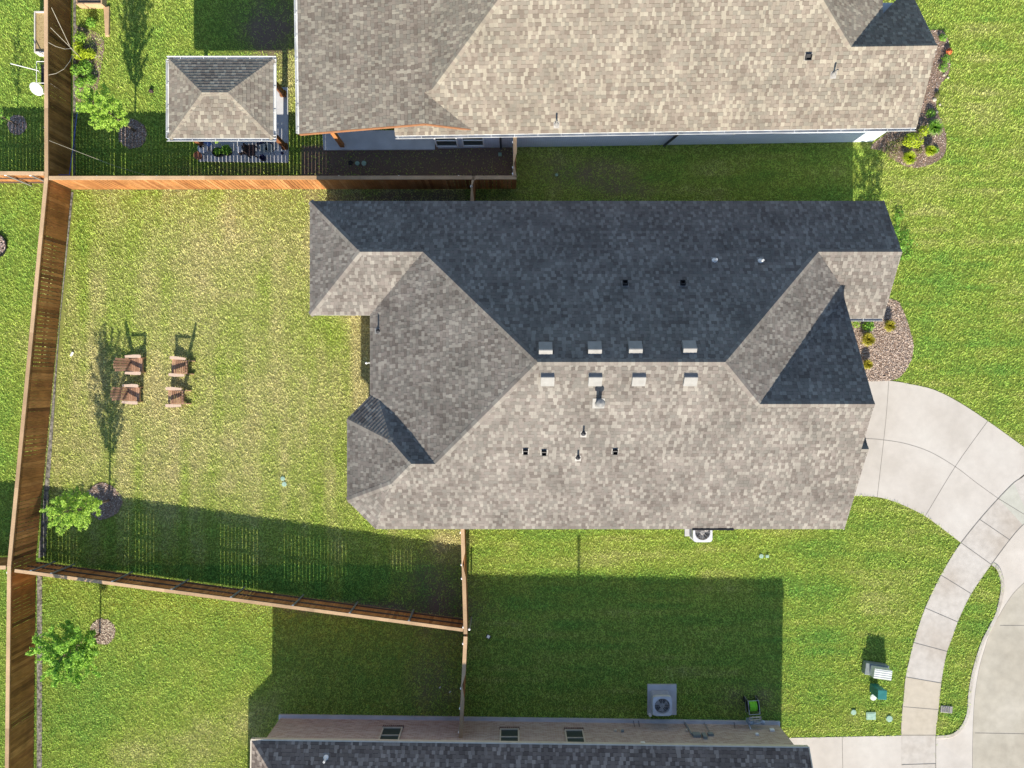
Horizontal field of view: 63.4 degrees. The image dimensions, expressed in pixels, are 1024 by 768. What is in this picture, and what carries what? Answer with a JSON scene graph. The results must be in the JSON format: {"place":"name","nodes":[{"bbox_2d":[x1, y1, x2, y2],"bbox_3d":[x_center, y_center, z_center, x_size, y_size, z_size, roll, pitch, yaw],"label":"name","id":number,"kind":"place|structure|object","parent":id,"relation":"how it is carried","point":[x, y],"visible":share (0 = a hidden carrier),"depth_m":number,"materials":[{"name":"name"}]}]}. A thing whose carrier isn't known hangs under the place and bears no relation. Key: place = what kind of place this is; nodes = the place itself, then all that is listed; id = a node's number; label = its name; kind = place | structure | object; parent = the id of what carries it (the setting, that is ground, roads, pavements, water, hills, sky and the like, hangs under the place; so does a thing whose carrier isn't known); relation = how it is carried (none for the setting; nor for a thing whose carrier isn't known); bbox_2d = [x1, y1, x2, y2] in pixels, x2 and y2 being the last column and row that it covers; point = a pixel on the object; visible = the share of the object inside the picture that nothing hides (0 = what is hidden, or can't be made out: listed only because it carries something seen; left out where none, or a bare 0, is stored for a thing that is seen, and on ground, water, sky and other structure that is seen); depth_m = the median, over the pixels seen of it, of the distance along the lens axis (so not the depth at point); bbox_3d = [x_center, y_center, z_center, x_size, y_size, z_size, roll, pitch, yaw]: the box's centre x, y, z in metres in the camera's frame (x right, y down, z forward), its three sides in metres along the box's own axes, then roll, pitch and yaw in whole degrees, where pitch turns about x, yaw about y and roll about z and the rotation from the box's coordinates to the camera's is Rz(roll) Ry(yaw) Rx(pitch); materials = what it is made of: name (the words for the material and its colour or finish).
{"place":"outdoors","nodes":[
{"label":"outdoors","id":0,"kind":"place"},
{"bbox_2d":[0,0,1023,767],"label":"lawn","id":1,"kind":"structure","parent":0,"point":[426,162],"depth_m":35.00,"materials":[{"name":"plant"}]},
{"bbox_2d":[0,235,7,256],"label":"edged planter","id":2,"kind":"object","parent":1,"relation":"on","point":[3,246],"visible":1,"depth_m":34.91,"materials":[{"name":"black plastic"}]},
{"bbox_2d":[0,557,21,568],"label":"fence","id":3,"kind":"object","parent":1,"relation":"on","point":[3,562],"visible":0.56,"depth_m":33.91,"materials":[{"name":"brown wood"}]},
{"bbox_2d":[7,115,26,134],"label":"mulch","id":4,"kind":"object","parent":1,"relation":"on","point":[21,126],"visible":0.99,"depth_m":34.97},
{"bbox_2d":[0,107,17,124],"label":"young tree","id":5,"kind":"object","parent":4,"relation":"on","point":[2,116],"visible":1,"depth_m":34.01,"materials":[{"name":"green plant"}]},
{"bbox_2d":[5,556,35,767],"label":"fence","id":6,"kind":"object","parent":1,"relation":"on","point":[19,732],"visible":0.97,"depth_m":33.91,"materials":[{"name":"brown wood"}]},
{"bbox_2d":[0,171,43,185],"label":"fence","id":7,"kind":"object","parent":1,"relation":"on","point":[26,177],"visible":0.87,"depth_m":33.80,"materials":[{"name":"brown wood"}]},
{"bbox_2d":[10,63,40,73],"bbox_3d":[-19.891,-12.986,34.197,0.683,1.619,0.171,0,90,0],"label":"white pole","id":8,"kind":"object","parent":1,"relation":"on","point":[25,67],"visible":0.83,"depth_m":33.83,"materials":[{"name":"metal"}]},
{"bbox_2d":[29,82,43,95],"bbox_3d":[-19.657,-12.195,34.615,0.658,0.770,0.438,38,90,0],"label":"satellite dish","id":9,"kind":"object","parent":1,"relation":"on","point":[36,88],"visible":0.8,"depth_m":34.23,"materials":[{"name":"white paint"}]},
{"bbox_2d":[6,177,70,572],"bbox_3d":[-19.412,-0.332,34.076,0.177,1.848,15.950,5,90,0],"label":"fence","id":10,"kind":"object","parent":1,"relation":"on","point":[38,378],"visible":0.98,"depth_m":33.90,"materials":[{"name":"brown wood"}]},
{"bbox_2d":[34,11,55,56],"bbox_3d":[-19.600,-14.690,34.775,0.667,0.450,1.731,0,90,0],"label":"planter box","id":11,"kind":"object","parent":1,"relation":"on","point":[38,33],"visible":0.46,"depth_m":34.63,"materials":[{"name":"wood"}]},
{"bbox_2d":[36,61,59,89],"bbox_3d":[-19.378,-12.888,34.619,0.586,0.762,0.917,0,90,0],"label":"garden rack","id":12,"kind":"object","parent":1,"relation":"on","point":[42,74],"visible":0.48,"depth_m":34.54,"materials":[{"name":"white metal"}]},
{"bbox_2d":[37,0,75,767],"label":"mow strip","id":13,"kind":"object","parent":1,"relation":"on","point":[42,543],"visible":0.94,"depth_m":34.97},
{"bbox_2d":[44,0,70,177],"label":"fence","id":14,"kind":"object","parent":1,"relation":"on","point":[57,130],"visible":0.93,"depth_m":33.91,"materials":[{"name":"brown wood"}]},
{"bbox_2d":[69,108,77,174],"bbox_3d":[-18.087,-10.044,34.152,0.421,1.526,3.261,0,90,0],"label":"blue pole","id":15,"kind":"object","parent":1,"relation":"on","point":[73,145],"visible":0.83,"depth_m":34.09,"materials":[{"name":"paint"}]},
{"bbox_2d":[74,25,103,101],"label":"mulch","id":16,"kind":"object","parent":1,"relation":"on","point":[100,54],"visible":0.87,"depth_m":34.98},
{"bbox_2d":[48,7,77,74],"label":"wire stakes","id":17,"kind":"object","parent":16,"relation":"on","point":[63,40],"visible":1,"depth_m":33.06,"materials":[{"name":"metal"}]},
{"bbox_2d":[70,64,79,76],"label":"vegetable plant","id":18,"kind":"object","parent":16,"relation":"on","point":[72,68],"visible":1,"depth_m":34.69,"materials":[{"name":"green plant"}]},
{"bbox_2d":[72,41,83,49],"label":"vegetable plant","id":19,"kind":"object","parent":16,"relation":"on","point":[79,45],"visible":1,"depth_m":34.66,"materials":[{"name":"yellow plant"}]},
{"bbox_2d":[72,48,86,59],"bbox_3d":[-18.125,-13.860,34.767,0.609,0.455,0.622,0,90,0],"label":"vegetable plant","id":20,"kind":"object","parent":16,"relation":"on","point":[80,56],"visible":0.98,"depth_m":34.68,"materials":[{"name":"yellow plant"}]},
{"bbox_2d":[74,77,84,87],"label":"vegetable plant","id":21,"kind":"object","parent":16,"relation":"on","point":[82,82],"visible":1,"depth_m":34.72,"materials":[{"name":"green plant"}]},
{"bbox_2d":[73,31,86,43],"bbox_3d":[-18.124,-14.531,34.771,0.545,0.446,0.557,0,90,0],"label":"vegetable plant","id":22,"kind":"object","parent":16,"relation":"on","point":[79,37],"visible":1,"depth_m":34.70,"materials":[{"name":"green plant"}]},
{"bbox_2d":[77,59,93,74],"bbox_3d":[-17.917,-13.290,34.761,0.681,0.469,0.687,0,90,0],"label":"vegetable plant","id":23,"kind":"object","parent":16,"relation":"on","point":[87,65],"visible":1,"depth_m":34.71,"materials":[{"name":"green plant"}]},
{"bbox_2d":[83,48,95,59],"bbox_3d":[-17.743,-13.856,34.762,0.538,0.465,0.540,0,90,0],"label":"vegetable plant","id":24,"kind":"object","parent":16,"relation":"on","point":[90,53],"visible":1,"depth_m":34.70,"materials":[{"name":"yellow plant"}]},
{"bbox_2d":[83,73,96,85],"bbox_3d":[-17.722,-12.776,34.765,0.552,0.458,0.514,0,90,0],"label":"vegetable plant","id":25,"kind":"object","parent":16,"relation":"on","point":[92,81],"visible":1,"depth_m":34.71,"materials":[{"name":"green plant"}]},
{"bbox_2d":[85,17,96,27],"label":"vegetable plant","id":26,"kind":"object","parent":1,"relation":"on","point":[88,21],"visible":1,"depth_m":34.71,"materials":[{"name":"green plant"}]},
{"bbox_2d":[76,0,106,8],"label":"planter box","id":27,"kind":"object","parent":1,"relation":"on","point":[91,4],"visible":1,"depth_m":34.63,"materials":[{"name":"brown wood"}]},
{"bbox_2d":[90,618,115,644],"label":"mulch","id":28,"kind":"object","parent":1,"relation":"on","point":[105,628],"visible":0.88,"depth_m":34.98,"materials":[{"name":"brown gravel"}]},
{"bbox_2d":[25,619,101,689],"bbox_3d":[-17.341,10.570,33.245,2.941,3.514,2.593,0,90,0],"label":"leafy tree","id":29,"kind":"object","parent":28,"relation":"on","point":[84,653],"visible":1,"depth_m":32.17,"materials":[{"name":"green plant"}]},
{"bbox_2d":[85,483,122,519],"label":"mulch","id":30,"kind":"object","parent":1,"relation":"on","point":[103,492],"visible":0.71,"depth_m":34.98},
{"bbox_2d":[39,487,109,535],"bbox_3d":[-16.898,4.897,32.861,2.093,4.281,1.816,0,90,0],"label":"young tree","id":31,"kind":"object","parent":30,"relation":"on","point":[77,506],"visible":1,"depth_m":31.84,"materials":[{"name":"green plant"}]},
{"bbox_2d":[104,6,110,36],"bbox_3d":[-17.067,-15.269,34.925,0.231,0.150,1.256,0,90,0],"label":"timber board","id":32,"kind":"object","parent":1,"relation":"on","point":[107,12],"visible":1,"depth_m":34.85,"materials":[{"name":"brown wood"}]},
{"bbox_2d":[110,384,143,403],"bbox_3d":[-16.008,0.417,34.489,0.936,1.083,0.850,2,90,0],"label":"lawn chair","id":33,"kind":"object","parent":1,"relation":"on","point":[132,394],"visible":1,"depth_m":34.53,"materials":[{"name":"brown wood"}]},
{"bbox_2d":[113,355,145,374],"bbox_3d":[-15.888,-0.800,34.489,0.936,1.083,0.850,0,90,0],"label":"lawn chair","id":34,"kind":"object","parent":1,"relation":"on","point":[135,364],"visible":1,"depth_m":34.57,"materials":[{"name":"brown wood"}]},
{"bbox_2d":[118,119,146,148],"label":"mulch","id":35,"kind":"object","parent":1,"relation":"on","point":[129,138],"visible":0.91,"depth_m":34.98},
{"bbox_2d":[74,82,135,131],"bbox_3d":[-15.895,-10.748,32.877,1.668,4.248,1.760,0,90,0],"label":"young tree","id":36,"kind":"object","parent":35,"relation":"on","point":[96,103],"visible":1,"depth_m":31.95,"materials":[{"name":"green plant"}]},
{"bbox_2d":[165,387,191,406],"bbox_3d":[-13.942,0.551,34.489,0.936,1.083,0.850,1,90,0],"label":"lawn chair","id":37,"kind":"object","parent":1,"relation":"on","point":[174,400],"visible":1,"depth_m":34.64,"materials":[{"name":"brown wood"}]},
{"bbox_2d":[168,356,194,376],"bbox_3d":[-13.792,-0.714,34.489,0.936,1.083,0.850,4,90,0],"label":"lawn chair","id":38,"kind":"object","parent":1,"relation":"on","point":[180,363],"visible":1,"depth_m":34.64,"materials":[{"name":"brown wood"}]},
{"bbox_2d":[14,561,471,631],"bbox_3d":[-10.793,8.679,34.081,18.400,1.838,0.167,8,90,0],"label":"fence","id":39,"kind":"object","parent":1,"relation":"on","point":[130,580],"visible":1,"depth_m":33.97,"materials":[{"name":"brown wood"}]},
{"bbox_2d":[199,87,288,162],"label":"pavilion slab","id":40,"kind":"structure","parent":1,"relation":"on","point":[282,122],"depth_m":34.90,"materials":[{"name":"concrete"}]},
{"bbox_2d":[194,151,201,158],"bbox_3d":[-13.143,-9.562,34.760,0.330,0.280,0.330,0,90,0],"label":"flower pot","id":41,"kind":"object","parent":40,"relation":"on","point":[197,154],"visible":1,"depth_m":34.66,"materials":[{"name":"ceramic"}]},
{"bbox_2d":[198,143,208,154],"bbox_3d":[-12.869,-9.815,34.673,0.420,0.456,0.420,0,90,0],"label":"side table","id":42,"kind":"object","parent":40,"relation":"on","point":[205,148],"visible":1,"depth_m":34.45,"materials":[{"name":"white metal"}]},
{"bbox_2d":[203,141,214,151],"bbox_3d":[-12.727,-10.013,34.518,0.340,0.776,0.340,-34,90,0],"label":"folding chair","id":43,"kind":"object","parent":40,"relation":"on","point":[208,143],"visible":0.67,"depth_m":34.49,"materials":[{"name":"blue fabric"}]},
{"bbox_2d":[212,147,223,156],"bbox_3d":[-12.300,-9.693,34.676,0.470,0.448,0.404,0,90,0],"label":"planter","id":44,"kind":"object","parent":40,"relation":"on","point":[216,151],"visible":1,"depth_m":34.59,"materials":[{"name":"green plant"}]},
{"bbox_2d":[215,141,232,155],"bbox_3d":[-11.968,-9.817,34.393,0.550,1.015,0.547,0,90,0],"label":"planter","id":45,"kind":"object","parent":40,"relation":"on","point":[226,150],"visible":0.98,"depth_m":34.54,"materials":[{"name":"green plastic"}]},
{"bbox_2d":[166,56,287,149],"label":"garden pavilion","id":46,"kind":"structure","parent":40,"relation":"on","point":[221,98],"depth_m":32.00,"materials":[{"name":"beige"}]},
{"bbox_2d":[238,143,246,155],"bbox_3d":[-11.256,-9.794,34.568,0.365,0.660,0.360,0,90,0],"label":"patio chair","id":47,"kind":"object","parent":40,"relation":"on","point":[244,148],"visible":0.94,"depth_m":34.55,"materials":[{"name":"wicker"}]},
{"bbox_2d":[236,145,242,152],"bbox_3d":[-11.368,-9.794,34.560,0.240,0.120,0.280,-17,90,0],"label":"pillow","id":48,"kind":"object","parent":47,"relation":"on","point":[239,149],"visible":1,"depth_m":34.51,"materials":[{"name":"grey fabric"}]},
{"bbox_2d":[247,145,257,157],"bbox_3d":[-10.868,-9.732,34.693,0.360,0.415,0.460,0,90,0],"label":"patio table","id":49,"kind":"object","parent":40,"relation":"on","point":[250,150],"visible":1,"depth_m":34.48,"materials":[{"name":"wicker"}]},
{"bbox_2d":[259,154,265,160],"bbox_3d":[-10.447,-9.478,34.770,0.260,0.260,0.257,0,90,0],"label":"flower pot","id":50,"kind":"object","parent":40,"relation":"on","point":[262,157],"visible":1,"depth_m":34.70,"materials":[{"name":"blue ceramic"}]},
{"bbox_2d":[256,141,270,154],"bbox_3d":[-10.343,-9.799,34.498,0.319,0.815,0.330,-17,90,0],"label":"folding chair","id":51,"kind":"object","parent":40,"relation":"on","point":[263,148],"visible":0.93,"depth_m":34.47,"materials":[{"name":"grey fabric"}]},
{"bbox_2d":[265,141,276,154],"bbox_3d":[-10.087,-9.841,34.498,0.319,0.815,0.331,23,90,0],"label":"folding chair","id":52,"kind":"object","parent":40,"relation":"on","point":[270,147],"visible":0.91,"depth_m":34.47,"materials":[{"name":"grey fabric"}]},
{"bbox_2d":[49,175,516,189],"bbox_3d":[-9.178,-8.271,34.076,18.717,1.848,0.197,0,90,0],"label":"fence","id":53,"kind":"object","parent":1,"relation":"on","point":[247,182],"visible":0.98,"depth_m":33.77,"materials":[{"name":"brown wood"}]},
{"bbox_2d":[322,130,434,149],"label":"patio slab","id":54,"kind":"structure","parent":1,"relation":"on","point":[373,140],"depth_m":34.91,"materials":[{"name":"concrete"}]},
{"bbox_2d":[458,626,467,737],"bbox_3d":[-1.985,12.180,34.076,0.197,1.848,4.149,3,90,0],"label":"fence","id":55,"kind":"object","parent":1,"relation":"on","point":[463,682],"visible":0.95,"depth_m":33.15,"materials":[{"name":"brown wood"}]},
{"bbox_2d":[460,529,467,633],"bbox_3d":[-1.955,7.527,34.076,0.197,1.848,4.967,-2,90,0],"label":"fence","id":56,"kind":"object","parent":1,"relation":"on","point":[464,576],"visible":0.86,"depth_m":33.15,"materials":[{"name":"brown wood"}]},
{"bbox_2d":[470,175,475,200],"bbox_3d":[-1.598,-7.668,34.076,0.197,1.848,1.404,4,90,0],"label":"fence","id":57,"kind":"object","parent":1,"relation":"on","point":[473,193],"visible":0.73,"depth_m":33.15,"materials":[{"name":"brown wood"}]},
{"bbox_2d":[512,137,516,176],"bbox_3d":[0.097,-9.104,34.076,0.197,1.848,1.651,0,90,0],"label":"fence","id":58,"kind":"object","parent":1,"relation":"on","point":[514,147],"visible":0.93,"depth_m":33.15,"materials":[{"name":"brown wood"}]},
{"bbox_2d":[308,200,901,529],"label":"brick house","id":59,"kind":"structure","parent":1,"relation":"on","point":[695,365],"depth_m":30.37,"materials":[{"name":"grey"}]},
{"bbox_2d":[294,0,937,148],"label":"brick house","id":60,"kind":"structure","parent":1,"relation":"on","point":[500,74],"depth_m":31.13,"materials":[{"name":"beige"}]},
{"bbox_2d":[434,138,458,146],"bbox_3d":[-2.690,-9.916,33.750,0.921,1.600,0.072,0,90,0],"label":"window","id":61,"kind":"structure","parent":60,"relation":"in","point":[440,142],"depth_m":34.07,"materials":[{"name":"white paint"}]},
{"bbox_2d":[461,138,484,146],"bbox_3d":[-1.596,-9.933,33.750,0.900,1.600,0.072,0,90,0],"label":"window","id":62,"kind":"structure","parent":60,"relation":"in","point":[466,142],"depth_m":34.12,"materials":[{"name":"white paint"}]},
{"bbox_2d":[647,684,676,715],"bbox_3d":[6.320,13.300,34.566,1.220,0.868,1.280,0,90,0],"label":"air conditioner","id":63,"kind":"object","parent":1,"relation":"on","point":[661,699],"visible":1,"depth_m":34.63,"materials":[{"name":"grey metal"}]},
{"bbox_2d":[684,529,711,541],"bbox_3d":[7.840,6.043,34.566,1.120,0.868,0.955,0,90,0],"label":"air conditioner","id":64,"kind":"object","parent":1,"relation":"on","point":[700,535],"visible":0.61,"depth_m":34.23,"materials":[{"name":"white metal"}]},
{"bbox_2d":[743,695,761,720],"bbox_3d":[10.060,13.535,34.662,0.580,0.674,0.800,-4,90,0],"label":"hose cart","id":65,"kind":"object","parent":1,"relation":"on","point":[751,705],"visible":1,"depth_m":34.45,"materials":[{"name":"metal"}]},
{"bbox_2d":[746,718,764,729],"bbox_3d":[10.176,14.142,34.619,0.740,0.761,0.334,0,90,0],"label":"gas meter","id":66,"kind":"object","parent":1,"relation":"on","point":[762,722],"visible":0.92,"depth_m":34.44,"materials":[{"name":"grey metal"}]},
{"bbox_2d":[866,712,875,719],"bbox_3d":[15.145,14.004,34.965,0.400,0.070,0.320,0,90,0],"label":"valve cover","id":67,"kind":"object","parent":1,"relation":"on","point":[869,715],"visible":1,"depth_m":34.93,"materials":[{"name":"plastic"}]},
{"bbox_2d":[861,660,891,679],"bbox_3d":[15.272,11.976,34.629,0.980,0.742,0.500,8,90,0],"label":"utility cabinet","id":68,"kind":"object","parent":1,"relation":"on","point":[878,670],"visible":1,"depth_m":34.49,"materials":[{"name":"grey metal"}]},
{"bbox_2d":[870,683,886,699],"bbox_3d":[15.272,12.821,34.578,0.370,0.845,0.390,3,90,0],"label":"utility pedestal","id":69,"kind":"object","parent":1,"relation":"on","point":[877,691],"visible":1,"depth_m":34.30,"materials":[{"name":"teal metal"}]},
{"bbox_2d":[851,299,913,381],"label":"mulch","id":70,"kind":"object","parent":1,"relation":"on","point":[888,354],"visible":0.66,"depth_m":34.98,"materials":[{"name":"beige gravel"}]},
{"bbox_2d":[863,359,872,368],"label":"ornamental grass","id":71,"kind":"object","parent":70,"relation":"on","point":[867,364],"depth_m":34.67,"materials":[{"name":"yellow plant"}]},
{"bbox_2d":[861,332,875,345],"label":"ornamental grass","id":72,"kind":"object","parent":70,"relation":"on","point":[868,339],"depth_m":34.63,"materials":[{"name":"yellow plant"}]},
{"bbox_2d":[862,321,874,331],"bbox_3d":[14.987,-2.433,34.813,0.540,0.364,0.531,0,90,0],"label":"leafy plant","id":73,"kind":"object","parent":70,"relation":"on","point":[868,326],"visible":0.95,"depth_m":34.76,"materials":[{"name":"green plant"}]},
{"bbox_2d":[884,320,895,331],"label":"ornamental grass","id":74,"kind":"object","parent":70,"relation":"on","point":[889,325],"depth_m":34.63,"materials":[{"name":"yellow plant"}]},
{"bbox_2d":[886,715,892,721],"bbox_3d":[15.926,14.131,34.970,0.273,0.060,0.273,0,90,0],"label":"valve cover","id":75,"kind":"object","parent":1,"relation":"on","point":[889,718],"visible":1,"depth_m":34.94,"materials":[{"name":"plastic"}]},
{"bbox_2d":[894,210,904,220],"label":"leafy plant","id":76,"kind":"object","parent":1,"relation":"on","point":[897,215],"visible":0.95,"depth_m":34.83,"materials":[{"name":"green plant"}]},
{"bbox_2d":[892,217,917,260],"bbox_3d":[15.039,-5.751,33.625,1.592,2.753,1.728,0,90,0],"label":"leafy tree","id":77,"kind":"object","parent":1,"relation":"on","point":[903,239],"visible":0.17,"depth_m":32.60,"materials":[{"name":"green plant"}]},
{"bbox_2d":[902,248,911,260],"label":"leafy plant","id":78,"kind":"object","parent":1,"relation":"on","point":[905,252],"visible":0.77,"depth_m":34.83,"materials":[{"name":"green plant"}]},
{"bbox_2d":[871,29,950,167],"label":"mulch","id":79,"kind":"object","parent":1,"relation":"on","point":[935,81],"visible":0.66,"depth_m":34.98,"materials":[{"name":"beige gravel"}]},
{"bbox_2d":[883,140,898,159],"bbox_3d":[15.919,-9.814,34.751,0.669,0.488,0.850,0,90,0],"label":"twiggy shrub","id":80,"kind":"object","parent":79,"relation":"on","point":[890,148],"visible":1,"depth_m":34.69,"materials":[{"name":"brown plant"}]},
{"bbox_2d":[895,137,903,146],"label":"twiggy shrub","id":81,"kind":"object","parent":79,"relation":"on","point":[899,142],"visible":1,"depth_m":34.76,"materials":[{"name":"brown plant"}]},
{"bbox_2d":[902,150,916,164],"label":"ornamental grass","id":82,"kind":"object","parent":79,"relation":"on","point":[908,156],"depth_m":34.63,"materials":[{"name":"green plant"}]},
{"bbox_2d":[902,132,923,148],"bbox_3d":[16.805,-10.195,34.686,0.932,0.618,0.726,0,90,0],"label":"lime shrub","id":83,"kind":"object","parent":79,"relation":"on","point":[913,144],"visible":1,"depth_m":34.63,"materials":[{"name":"green plant"}]},
{"bbox_2d":[918,125,929,135],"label":"lime shrub","id":84,"kind":"object","parent":79,"relation":"on","point":[924,132],"visible":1,"depth_m":34.68,"materials":[{"name":"green plant"}]},
{"bbox_2d":[924,145,936,156],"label":"ornamental grass","id":85,"kind":"object","parent":79,"relation":"on","point":[930,150],"depth_m":34.63,"materials":[{"name":"green plant"}]},
{"bbox_2d":[926,108,935,117],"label":"leafy plant","id":86,"kind":"object","parent":79,"relation":"on","point":[930,111],"visible":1,"depth_m":34.82,"materials":[{"name":"green plant"}]},
{"bbox_2d":[926,118,943,134],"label":"ornamental grass","id":87,"kind":"object","parent":79,"relation":"on","point":[935,126],"depth_m":34.59,"materials":[{"name":"green plant"}]},
{"bbox_2d":[938,33,946,41],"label":"leafy plant","id":88,"kind":"object","parent":79,"relation":"on","point":[942,37],"visible":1,"depth_m":34.82,"materials":[{"name":"green plant"}]},
{"bbox_2d":[938,62,947,71],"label":"leafy plant","id":89,"kind":"object","parent":79,"relation":"on","point":[945,65],"visible":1,"depth_m":34.80,"materials":[{"name":"green plant"}]},
{"bbox_2d":[941,54,950,63],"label":"leafy plant","id":90,"kind":"object","parent":79,"relation":"on","point":[945,59],"visible":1,"depth_m":34.81,"materials":[{"name":"green plant"}]},
{"bbox_2d":[945,48,952,54],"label":"flower plant","id":91,"kind":"object","parent":79,"relation":"on","point":[949,51],"visible":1,"depth_m":34.81,"materials":[{"name":"orange plant"}]},
{"bbox_2d":[940,705,952,712],"bbox_3d":[18.334,13.730,34.964,0.500,0.073,0.300,5,90,0],"label":"storm inlet","id":92,"kind":"object","parent":1,"relation":"on","point":[943,709],"visible":1,"depth_m":34.94,"materials":[{"name":"stone"}]},
{"bbox_2d":[789,735,900,767],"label":"driveway","id":93,"kind":"structure","parent":0,"point":[860,752],"depth_m":34.98,"materials":[{"name":"concrete"}]},
{"bbox_2d":[855,381,1023,542],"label":"driveway","id":94,"kind":"structure","parent":0,"point":[950,465],"depth_m":34.98,"materials":[{"name":"concrete"}]},
{"bbox_2d":[901,476,1023,767],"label":"sidewalk","id":95,"kind":"structure","parent":0,"point":[999,524],"depth_m":34.98,"materials":[{"name":"concrete"}]},
{"bbox_2d":[936,525,1023,767],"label":"driveway apron","id":96,"kind":"object","parent":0,"point":[955,751],"visible":1,"depth_m":35.05,"materials":[{"name":"concrete"}]},
{"bbox_2d":[936,562,1003,739],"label":"kerb","id":97,"kind":"structure","parent":96,"relation":"on","point":[984,638],"depth_m":34.96,"materials":[{"name":"concrete"}]},
{"bbox_2d":[972,583,1023,767],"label":"street","id":98,"kind":"structure","parent":0,"point":[998,728],"depth_m":35.12,"materials":[{"name":"concrete"}]},
{"label":"ground","id":99,"kind":"structure","parent":0,"visible":0},
{"bbox_2d":[250,714,812,767],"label":"brick house","id":100,"kind":"structure","parent":99,"relation":"on","point":[337,741],"depth_m":31.96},
{"bbox_2d":[378,727,402,738],"bbox_3d":[-4.891,14.110,33.280,0.822,1.500,0.072,0,90,0],"label":"window","id":101,"kind":"structure","parent":100,"relation":"in","point":[386,732],"depth_m":33.49,"materials":[{"name":"black glass"}]},
{"bbox_2d":[500,728,518,740],"bbox_3d":[-0.103,14.175,33.280,0.781,1.500,0.072,0,90,0],"label":"window","id":102,"kind":"structure","parent":100,"relation":"in","point":[506,734],"depth_m":33.55,"materials":[{"name":"black glass"}]},
{"bbox_2d":[565,729,585,741],"bbox_3d":[2.538,14.210,33.280,0.760,1.500,0.072,0,90,0],"label":"window","id":103,"kind":"structure","parent":100,"relation":"in","point":[572,735],"depth_m":33.53,"materials":[{"name":"black glass"}]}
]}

